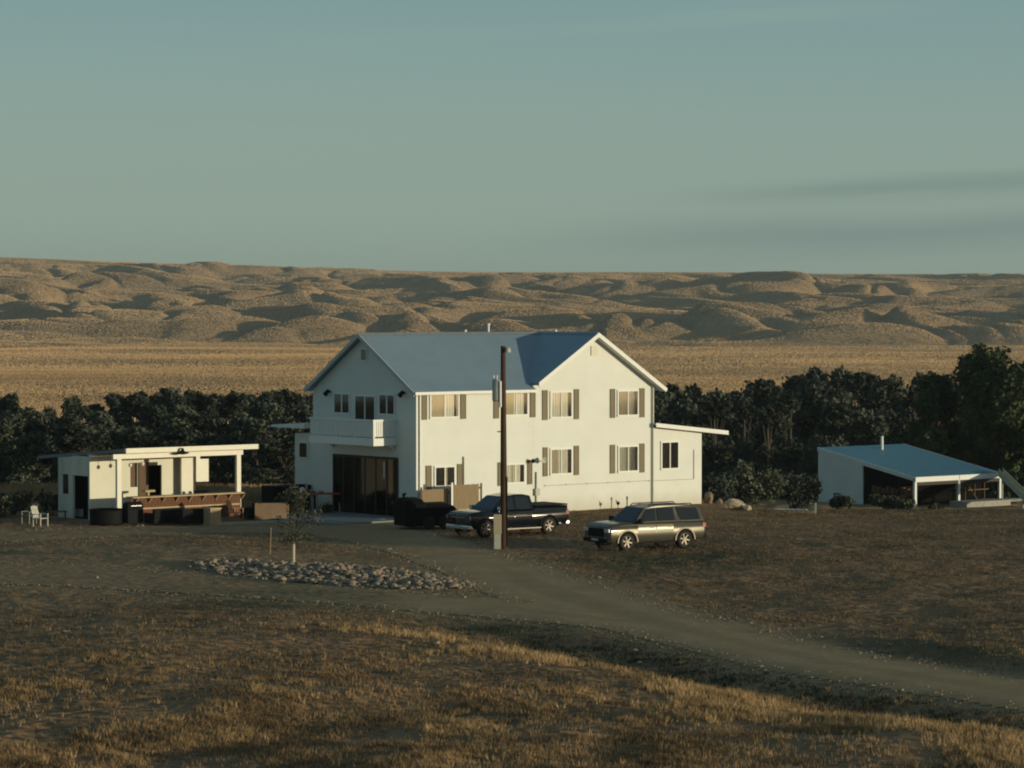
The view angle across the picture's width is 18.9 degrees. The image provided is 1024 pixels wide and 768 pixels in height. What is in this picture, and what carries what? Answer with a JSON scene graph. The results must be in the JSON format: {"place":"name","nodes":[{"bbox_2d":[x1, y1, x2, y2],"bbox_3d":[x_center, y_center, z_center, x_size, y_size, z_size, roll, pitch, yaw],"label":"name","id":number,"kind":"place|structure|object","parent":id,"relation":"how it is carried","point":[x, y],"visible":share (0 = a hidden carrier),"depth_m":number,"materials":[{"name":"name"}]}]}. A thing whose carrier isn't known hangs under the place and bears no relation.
{"place":"outdoors","nodes":[
{"label":"outdoors","id":0,"kind":"place"},
{"bbox_2d":[0,482,293,511],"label":"meadow grass","id":1,"kind":"structure","parent":0,"point":[249,497],"depth_m":177.05,"materials":[{"name":"plant"}]},
{"bbox_2d":[0,348,1023,767],"bbox_3d":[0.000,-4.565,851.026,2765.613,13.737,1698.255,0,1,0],"label":"ground","id":2,"kind":"structure","parent":0,"point":[38,730],"depth_m":103.94,"materials":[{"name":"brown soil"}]},
{"bbox_2d":[0,494,18,517],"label":"bush","id":3,"kind":"object","parent":2,"relation":"on","point":[3,503],"visible":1,"depth_m":155.88,"materials":[{"name":"green plant"}]},
{"bbox_2d":[0,392,21,413],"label":"riverside tree","id":4,"kind":"object","parent":2,"relation":"on","point":[9,401],"visible":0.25,"depth_m":311.13,"materials":[{"name":"green plant"}]},
{"bbox_2d":[0,419,28,484],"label":"riverside tree","id":5,"kind":"object","parent":2,"relation":"on","point":[6,428],"visible":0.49,"depth_m":210.90,"materials":[{"name":"green plant"}]},
{"bbox_2d":[0,489,34,514],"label":"bush","id":6,"kind":"object","parent":2,"relation":"on","point":[22,502],"visible":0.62,"depth_m":158.02,"materials":[{"name":"green plant"}]},
{"bbox_2d":[0,416,48,482],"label":"riverside tree","id":7,"kind":"object","parent":2,"relation":"on","point":[17,432],"visible":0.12,"depth_m":230.72,"materials":[{"name":"green plant"}]},
{"bbox_2d":[0,431,57,484],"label":"riverside tree","id":8,"kind":"object","parent":2,"relation":"on","point":[35,442],"visible":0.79,"depth_m":197.65,"materials":[{"name":"green plant"}]},
{"bbox_2d":[22,421,54,482],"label":"riverside tree","id":9,"kind":"object","parent":2,"relation":"on","point":[36,426],"visible":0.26,"depth_m":231.79,"materials":[{"name":"green plant"}]},
{"bbox_2d":[24,412,54,433],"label":"riverside tree","id":10,"kind":"object","parent":2,"relation":"on","point":[43,418],"visible":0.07,"depth_m":254.12,"materials":[{"name":"green plant"}]},
{"bbox_2d":[34,489,57,514],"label":"bush","id":11,"kind":"object","parent":2,"relation":"on","point":[53,505],"visible":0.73,"depth_m":157.98,"materials":[{"name":"green plant"}]},
{"bbox_2d":[38,422,70,484],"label":"riverside tree","id":12,"kind":"object","parent":2,"relation":"on","point":[50,460],"visible":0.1,"depth_m":229.45,"materials":[{"name":"green plant"}]},
{"bbox_2d":[51,395,93,480],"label":"riverside tree","id":13,"kind":"object","parent":2,"relation":"on","point":[76,408],"visible":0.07,"depth_m":266.69,"materials":[{"name":"green plant"}]},
{"bbox_2d":[40,422,112,485],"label":"riverside tree","id":14,"kind":"object","parent":2,"relation":"on","point":[70,436],"visible":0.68,"depth_m":195.69,"materials":[{"name":"green plant"}]},
{"bbox_2d":[57,429,130,479],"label":"riverside tree","id":15,"kind":"object","parent":2,"relation":"on","point":[116,438],"visible":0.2,"depth_m":204.10,"materials":[{"name":"green plant"}]},
{"bbox_2d":[80,417,127,449],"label":"riverside tree","id":16,"kind":"object","parent":2,"relation":"on","point":[99,423],"visible":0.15,"depth_m":218.30,"materials":[{"name":"green plant"}]},
{"bbox_2d":[88,508,123,524],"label":"stock tank","id":17,"kind":"object","parent":2,"relation":"on","point":[105,516],"visible":1,"depth_m":150.12,"materials":[{"name":"black metal"}]},
{"bbox_2d":[103,392,129,417],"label":"riverside tree","id":18,"kind":"object","parent":2,"relation":"on","point":[113,401],"visible":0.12,"depth_m":279.43,"materials":[{"name":"green plant"}]},
{"bbox_2d":[113,405,135,425],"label":"riverside tree","id":19,"kind":"object","parent":2,"relation":"on","point":[120,417],"visible":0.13,"depth_m":251.94,"materials":[{"name":"green plant"}]},
{"bbox_2d":[123,501,142,522],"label":"barbecue grill","id":20,"kind":"object","parent":2,"relation":"on","point":[132,512],"visible":1,"depth_m":150.59,"materials":[{"name":"black metal"}]},
{"bbox_2d":[123,390,153,421],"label":"riverside tree","id":21,"kind":"object","parent":2,"relation":"on","point":[136,402],"visible":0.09,"depth_m":279.45,"materials":[{"name":"green plant"}]},
{"bbox_2d":[115,404,165,448],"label":"riverside tree","id":22,"kind":"object","parent":2,"relation":"on","point":[147,412],"visible":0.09,"depth_m":245.95,"materials":[{"name":"green plant"}]},
{"bbox_2d":[115,426,167,449],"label":"riverside tree","id":23,"kind":"object","parent":2,"relation":"on","point":[133,432],"visible":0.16,"depth_m":210.66,"materials":[{"name":"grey plant"}]},
{"bbox_2d":[39,444,258,523],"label":"bar pavilion","id":24,"kind":"structure","parent":2,"relation":"on","point":[150,479],"depth_m":155.58,"materials":[{"name":"white wood"}]},
{"bbox_2d":[138,462,148,495],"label":"door","id":25,"kind":"structure","parent":24,"relation":"in","point":[143,471],"depth_m":156.18,"materials":[{"name":"brown wood"}]},
{"bbox_2d":[141,415,169,444],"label":"riverside tree","id":26,"kind":"object","parent":2,"relation":"on","point":[156,423],"visible":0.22,"depth_m":231.09,"materials":[{"name":"green plant"}]},
{"bbox_2d":[144,507,184,523],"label":"outdoor sofa","id":27,"kind":"object","parent":2,"relation":"on","point":[161,516],"visible":0.88,"depth_m":150.72,"materials":[{"name":"black metal"}]},
{"bbox_2d":[148,387,181,406],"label":"riverside tree","id":28,"kind":"object","parent":2,"relation":"on","point":[164,396],"visible":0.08,"depth_m":301.81,"materials":[{"name":"green plant"}]},
{"bbox_2d":[134,417,225,484],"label":"riverside tree","id":29,"kind":"object","parent":2,"relation":"on","point":[181,432],"visible":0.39,"depth_m":202.59,"materials":[{"name":"green plant"}]},
{"bbox_2d":[165,395,210,437],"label":"riverside tree","id":30,"kind":"object","parent":2,"relation":"on","point":[203,426],"visible":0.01,"depth_m":279.28,"materials":[{"name":"green plant"}]},
{"bbox_2d":[174,508,203,523],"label":"outdoor sofa","id":31,"kind":"object","parent":2,"relation":"on","point":[191,516],"visible":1,"depth_m":150.37,"materials":[{"name":"black metal"}]},
{"bbox_2d":[154,404,231,483],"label":"riverside tree","id":32,"kind":"object","parent":2,"relation":"on","point":[182,411],"visible":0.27,"depth_m":225.86,"materials":[{"name":"green plant"}]},
{"bbox_2d":[192,393,220,432],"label":"riverside tree","id":33,"kind":"object","parent":2,"relation":"on","point":[202,401],"visible":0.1,"depth_m":280.74,"materials":[{"name":"green plant"}]},
{"bbox_2d":[203,507,221,525],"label":"slatted crate","id":34,"kind":"object","parent":2,"relation":"on","point":[212,515],"visible":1,"depth_m":150.21,"materials":[{"name":"wood"}]},
{"bbox_2d":[198,404,231,484],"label":"riverside tree","id":35,"kind":"object","parent":2,"relation":"on","point":[210,412],"visible":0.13,"depth_m":251.03,"materials":[{"name":"green plant"}]},
{"bbox_2d":[194,417,239,484],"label":"riverside tree","id":36,"kind":"object","parent":2,"relation":"on","point":[216,426],"visible":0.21,"depth_m":221.38,"materials":[{"name":"green plant"}]},
{"bbox_2d":[193,435,244,485],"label":"riverside tree","id":37,"kind":"object","parent":2,"relation":"on","point":[211,440],"visible":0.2,"depth_m":211.27,"materials":[{"name":"green plant"}]},
{"bbox_2d":[218,394,249,481],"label":"riverside tree","id":38,"kind":"object","parent":2,"relation":"on","point":[233,405],"visible":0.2,"depth_m":247.68,"materials":[{"name":"green plant"}]},
{"bbox_2d":[219,412,251,479],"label":"riverside tree","id":39,"kind":"object","parent":2,"relation":"on","point":[239,418],"visible":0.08,"depth_m":232.74,"materials":[{"name":"green plant"}]},
{"bbox_2d":[208,417,294,484],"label":"riverside tree","id":40,"kind":"object","parent":2,"relation":"on","point":[257,428],"visible":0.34,"depth_m":204.84,"materials":[{"name":"green plant"}]},
{"bbox_2d":[239,401,285,463],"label":"riverside tree","id":41,"kind":"object","parent":2,"relation":"on","point":[273,413],"visible":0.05,"depth_m":224.12,"materials":[{"name":"green plant"}]},
{"bbox_2d":[241,415,299,486],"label":"riverside tree","id":42,"kind":"object","parent":2,"relation":"on","point":[284,437],"visible":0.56,"depth_m":199.79,"materials":[{"name":"green plant"}]},
{"bbox_2d":[265,404,312,457],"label":"riverside tree","id":43,"kind":"object","parent":2,"relation":"on","point":[299,411],"visible":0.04,"depth_m":220.59,"materials":[{"name":"green plant"}]},
{"bbox_2d":[279,392,309,416],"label":"riverside tree","id":44,"kind":"object","parent":2,"relation":"on","point":[296,399],"visible":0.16,"depth_m":255.39,"materials":[{"name":"green plant"}]},
{"bbox_2d":[275,484,325,561],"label":"young tree","id":45,"kind":"object","parent":2,"relation":"on","point":[298,498],"visible":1,"depth_m":127.89,"materials":[{"name":"green plant"}]},
{"bbox_2d":[238,510,393,524],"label":"patio slab","id":46,"kind":"structure","parent":2,"relation":"on","point":[338,518],"depth_m":153.93,"materials":[{"name":"grey concrete"}]},
{"bbox_2d":[254,503,288,519],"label":"planter box","id":47,"kind":"object","parent":46,"relation":"on","point":[267,511],"visible":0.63,"depth_m":154.09,"materials":[{"name":"brown wood"}]},
{"bbox_2d":[185,558,475,589],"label":"gravel rubble","id":48,"kind":"object","parent":2,"relation":"on","point":[248,564],"visible":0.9,"depth_m":121.32,"materials":[{"name":"grey stone"}]},
{"bbox_2d":[393,497,456,529],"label":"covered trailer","id":49,"kind":"object","parent":2,"relation":"on","point":[412,512],"visible":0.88,"depth_m":147.63,"materials":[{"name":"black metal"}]},
{"bbox_2d":[419,487,450,504],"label":"fence panel","id":50,"kind":"object","parent":2,"relation":"on","point":[435,495],"visible":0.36,"depth_m":153.69,"materials":[{"name":"beige wood"}]},
{"bbox_2d":[450,483,481,509],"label":"fence panel","id":51,"kind":"object","parent":2,"relation":"on","point":[464,496],"visible":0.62,"depth_m":154.41,"materials":[{"name":"beige wood"}]},
{"bbox_2d":[262,323,728,515],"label":"farmhouse","id":52,"kind":"object","parent":2,"relation":"on","point":[398,414],"visible":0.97,"depth_m":159.28,"materials":[{"name":"white"}]},
{"bbox_2d":[333,392,349,413],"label":"window","id":53,"kind":"structure","parent":52,"relation":"in","point":[341,401],"depth_m":158.87,"materials":[{"name":"white"}]},
{"bbox_2d":[354,395,375,419],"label":"balcony door","id":54,"kind":"structure","parent":52,"relation":"in","point":[364,405],"depth_m":157.29,"materials":[{"name":"black"}]},
{"bbox_2d":[333,454,397,515],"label":"patio doors","id":55,"kind":"structure","parent":52,"relation":"in","point":[366,484],"depth_m":157.40,"materials":[{"name":"black glass"}]},
{"bbox_2d":[378,393,395,415],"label":"window","id":56,"kind":"structure","parent":52,"relation":"in","point":[386,402],"depth_m":155.87,"materials":[{"name":"black"}]},
{"bbox_2d":[429,394,459,418],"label":"window","id":57,"kind":"structure","parent":52,"relation":"in","point":[440,406],"depth_m":155.15,"materials":[{"name":"beige glass"}]},
{"bbox_2d":[434,465,455,487],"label":"window","id":58,"kind":"structure","parent":52,"relation":"in","point":[444,476],"depth_m":155.26,"materials":[{"name":"white"}]},
{"bbox_2d":[507,463,525,483],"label":"window","id":59,"kind":"structure","parent":52,"relation":"in","point":[516,472],"depth_m":158.29,"materials":[{"name":"white"}]},
{"bbox_2d":[506,393,528,415],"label":"window","id":60,"kind":"structure","parent":52,"relation":"in","point":[517,404],"depth_m":158.25,"materials":[{"name":"white"}]},
{"bbox_2d":[550,391,572,418],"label":"window","id":61,"kind":"structure","parent":52,"relation":"in","point":[561,402],"depth_m":160.08,"materials":[{"name":"white"}]},
{"bbox_2d":[550,447,572,474],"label":"window","id":62,"kind":"structure","parent":52,"relation":"in","point":[561,459],"depth_m":160.15,"materials":[{"name":"white"}]},
{"bbox_2d":[617,389,638,416],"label":"window","id":63,"kind":"structure","parent":52,"relation":"in","point":[627,400],"depth_m":163.03,"materials":[{"name":"white"}]},
{"bbox_2d":[618,445,638,472],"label":"window","id":64,"kind":"structure","parent":52,"relation":"in","point":[628,455],"depth_m":163.11,"materials":[{"name":"white"}]},
{"bbox_2d":[492,346,510,549],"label":"power pole","id":65,"kind":"object","parent":2,"relation":"on","point":[500,526],"visible":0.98,"depth_m":135.50,"materials":[{"name":"brown wood"}]},
{"bbox_2d":[446,493,569,537],"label":"pickup truck","id":66,"kind":"object","parent":2,"relation":"on","point":[525,514],"visible":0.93,"depth_m":143.42,"materials":[{"name":"blue paint"}]},
{"bbox_2d":[0,504,1023,724],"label":"short grass","id":67,"kind":"structure","parent":2,"relation":"on","point":[582,566],"depth_m":110.07,"materials":[{"name":"brown plant"}]},
{"bbox_2d":[0,327,1023,424],"bbox_3d":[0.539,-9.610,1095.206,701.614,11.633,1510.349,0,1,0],"label":"valley stubble","id":68,"kind":"object","parent":2,"relation":"on","point":[71,371],"visible":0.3,"depth_m":1226.61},
{"bbox_2d":[583,501,705,550],"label":"suv","id":69,"kind":"object","parent":2,"relation":"on","point":[661,523],"visible":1,"depth_m":135.50,"materials":[{"name":"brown metal"}]},
{"bbox_2d":[654,397,670,422],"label":"riverside tree","id":70,"kind":"object","parent":2,"relation":"on","point":[660,406],"visible":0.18,"depth_m":265.47,"materials":[{"name":"green plant"}]},
{"bbox_2d":[660,398,712,479],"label":"riverside tree","id":71,"kind":"object","parent":2,"relation":"on","point":[686,414],"visible":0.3,"depth_m":259.79,"materials":[{"name":"green plant"}]},
{"bbox_2d":[392,622,1023,737],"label":"ditch weeds","id":72,"kind":"object","parent":2,"relation":"on","point":[569,651],"visible":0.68,"depth_m":91.79,"materials":[{"name":"brown plant"}]},
{"bbox_2d":[702,395,736,492],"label":"riverside tree","id":73,"kind":"object","parent":2,"relation":"on","point":[714,447],"visible":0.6,"depth_m":256.95,"materials":[{"name":"green plant"}]},
{"bbox_2d":[702,472,737,503],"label":"bush","id":74,"kind":"object","parent":2,"relation":"on","point":[719,485],"visible":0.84,"depth_m":209.66,"materials":[{"name":"green plant"}]},
{"bbox_2d":[707,390,766,474],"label":"riverside tree","id":75,"kind":"object","parent":2,"relation":"on","point":[731,398],"visible":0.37,"depth_m":284.23,"materials":[{"name":"green plant"}]},
{"bbox_2d":[711,396,764,498],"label":"riverside tree","id":76,"kind":"object","parent":2,"relation":"on","point":[743,450],"visible":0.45,"depth_m":251.15,"materials":[{"name":"green plant"}]},
{"bbox_2d":[708,377,802,475],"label":"riverside tree","id":77,"kind":"object","parent":2,"relation":"on","point":[758,391],"visible":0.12,"depth_m":286.47,"materials":[{"name":"green plant"}]},
{"bbox_2d":[725,459,788,506],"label":"bush","id":78,"kind":"object","parent":2,"relation":"on","point":[750,488],"visible":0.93,"depth_m":213.41,"materials":[{"name":"green plant"}]},
{"bbox_2d":[751,406,786,498],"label":"riverside tree","id":79,"kind":"object","parent":2,"relation":"on","point":[769,416],"visible":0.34,"depth_m":257.28,"materials":[{"name":"green plant"}]},
{"bbox_2d":[751,391,808,498],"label":"riverside tree","id":80,"kind":"object","parent":2,"relation":"on","point":[798,415],"visible":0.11,"depth_m":285.57,"materials":[{"name":"green plant"}]},
{"bbox_2d":[766,391,817,498],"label":"riverside tree","id":81,"kind":"object","parent":2,"relation":"on","point":[791,448],"visible":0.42,"depth_m":251.78,"materials":[{"name":"green plant"}]},
{"bbox_2d":[780,374,804,439],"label":"riverside tree","id":82,"kind":"object","parent":2,"relation":"on","point":[789,384],"visible":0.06,"depth_m":319.17,"materials":[{"name":"green plant"}]},
{"bbox_2d":[768,469,822,508],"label":"bush","id":83,"kind":"object","parent":2,"relation":"on","point":[807,490],"visible":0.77,"depth_m":221.28,"materials":[{"name":"green plant"}]},
{"bbox_2d":[760,378,856,468],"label":"riverside tree","id":84,"kind":"object","parent":2,"relation":"on","point":[809,391],"visible":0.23,"depth_m":288.38,"materials":[{"name":"green plant"}]},
{"bbox_2d":[800,366,829,390],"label":"riverside tree","id":85,"kind":"object","parent":2,"relation":"on","point":[818,374],"visible":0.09,"depth_m":317.14,"materials":[{"name":"green plant"}]},
{"bbox_2d":[798,434,848,480],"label":"bush","id":86,"kind":"object","parent":2,"relation":"on","point":[812,452],"visible":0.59,"depth_m":247.29,"materials":[{"name":"green plant"}]},
{"bbox_2d":[772,387,892,481],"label":"riverside tree","id":87,"kind":"object","parent":2,"relation":"on","point":[837,404],"visible":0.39,"depth_m":275.50,"materials":[{"name":"green plant"}]},
{"bbox_2d":[805,364,867,446],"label":"riverside tree","id":88,"kind":"object","parent":2,"relation":"on","point":[836,377],"visible":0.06,"depth_m":310.30,"materials":[{"name":"green plant"}]},
{"bbox_2d":[828,492,855,508],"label":"bush","id":89,"kind":"object","parent":2,"relation":"on","point":[840,501],"visible":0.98,"depth_m":228.69,"materials":[{"name":"green plant"}]},
{"bbox_2d":[839,371,878,445],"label":"riverside tree","id":90,"kind":"object","parent":2,"relation":"on","point":[857,384],"visible":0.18,"depth_m":288.91,"materials":[{"name":"green plant"}]},
{"bbox_2d":[817,377,921,479],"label":"riverside tree","id":91,"kind":"object","parent":2,"relation":"on","point":[883,389],"visible":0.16,"depth_m":282.48,"materials":[{"name":"green plant"}]},
{"bbox_2d":[867,493,899,508],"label":"bush","id":92,"kind":"object","parent":2,"relation":"on","point":[888,502],"visible":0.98,"depth_m":225.67,"materials":[{"name":"green plant"}]},
{"bbox_2d":[756,507,1023,513],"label":"edge grass","id":93,"kind":"structure","parent":2,"relation":"on","point":[896,510],"depth_m":165.24,"materials":[{"name":"brown plant"}]},
{"bbox_2d":[882,373,910,429],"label":"riverside tree","id":94,"kind":"object","parent":2,"relation":"on","point":[903,389],"visible":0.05,"depth_m":314.64,"materials":[{"name":"green plant"}]},
{"bbox_2d":[892,385,919,431],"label":"riverside tree","id":95,"kind":"object","parent":2,"relation":"on","point":[910,398],"visible":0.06,"depth_m":278.16,"materials":[{"name":"green plant"}]},
{"bbox_2d":[817,436,1022,506],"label":"open barn","id":96,"kind":"structure","parent":2,"relation":"on","point":[860,474],"depth_m":240.77,"materials":[{"name":"galvanised metal"},{"name":"white siding"}]},
{"bbox_2d":[875,371,973,459],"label":"cottonwood tree","id":97,"kind":"object","parent":2,"relation":"on","point":[933,402],"visible":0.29,"depth_m":264.08,"materials":[{"name":"green plant"}]},
{"bbox_2d":[890,342,1023,497],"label":"cottonwood tree","id":98,"kind":"object","parent":2,"relation":"on","point":[977,368],"visible":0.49,"depth_m":259.18,"materials":[{"name":"green plant"}]},
{"bbox_2d":[960,361,1023,497],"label":"cottonwood tree","id":99,"kind":"object","parent":2,"relation":"on","point":[1006,392],"visible":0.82,"depth_m":256.25,"materials":[{"name":"green plant"}]},
{"bbox_2d":[999,469,1023,507],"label":"loading chute","id":100,"kind":"object","parent":2,"relation":"on","point":[1012,483],"visible":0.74,"depth_m":237.30,"materials":[{"name":"metal"}]},
{"bbox_2d":[0,257,1023,348],"bbox_3d":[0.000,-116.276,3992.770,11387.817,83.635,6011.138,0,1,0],"label":"hills","id":101,"kind":"structure","parent":0,"point":[836,337],"depth_m":2189.81,"materials":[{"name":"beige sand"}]},
{"bbox_2d":[0,522,1023,711],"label":"driveway","id":102,"kind":"structure","parent":0,"point":[569,600],"depth_m":112.22,"materials":[{"name":"grey gravel"}]},
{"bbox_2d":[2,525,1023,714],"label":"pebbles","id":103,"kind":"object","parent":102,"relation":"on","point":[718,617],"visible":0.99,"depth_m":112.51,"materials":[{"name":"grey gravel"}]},
{"bbox_2d":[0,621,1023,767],"bbox_3d":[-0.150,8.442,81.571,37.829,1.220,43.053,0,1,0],"label":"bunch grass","id":104,"kind":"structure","parent":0,"point":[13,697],"depth_m":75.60,"materials":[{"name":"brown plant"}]},
{"bbox_2d":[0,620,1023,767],"bbox_3d":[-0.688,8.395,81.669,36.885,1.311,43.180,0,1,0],"label":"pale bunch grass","id":105,"kind":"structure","parent":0,"point":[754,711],"depth_m":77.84,"materials":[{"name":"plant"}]},
{"bbox_2d":[0,0,1023,273],"label":"sky","id":106,"kind":"structure","parent":0,"point":[806,136],"materials":[{"name":"blue"}]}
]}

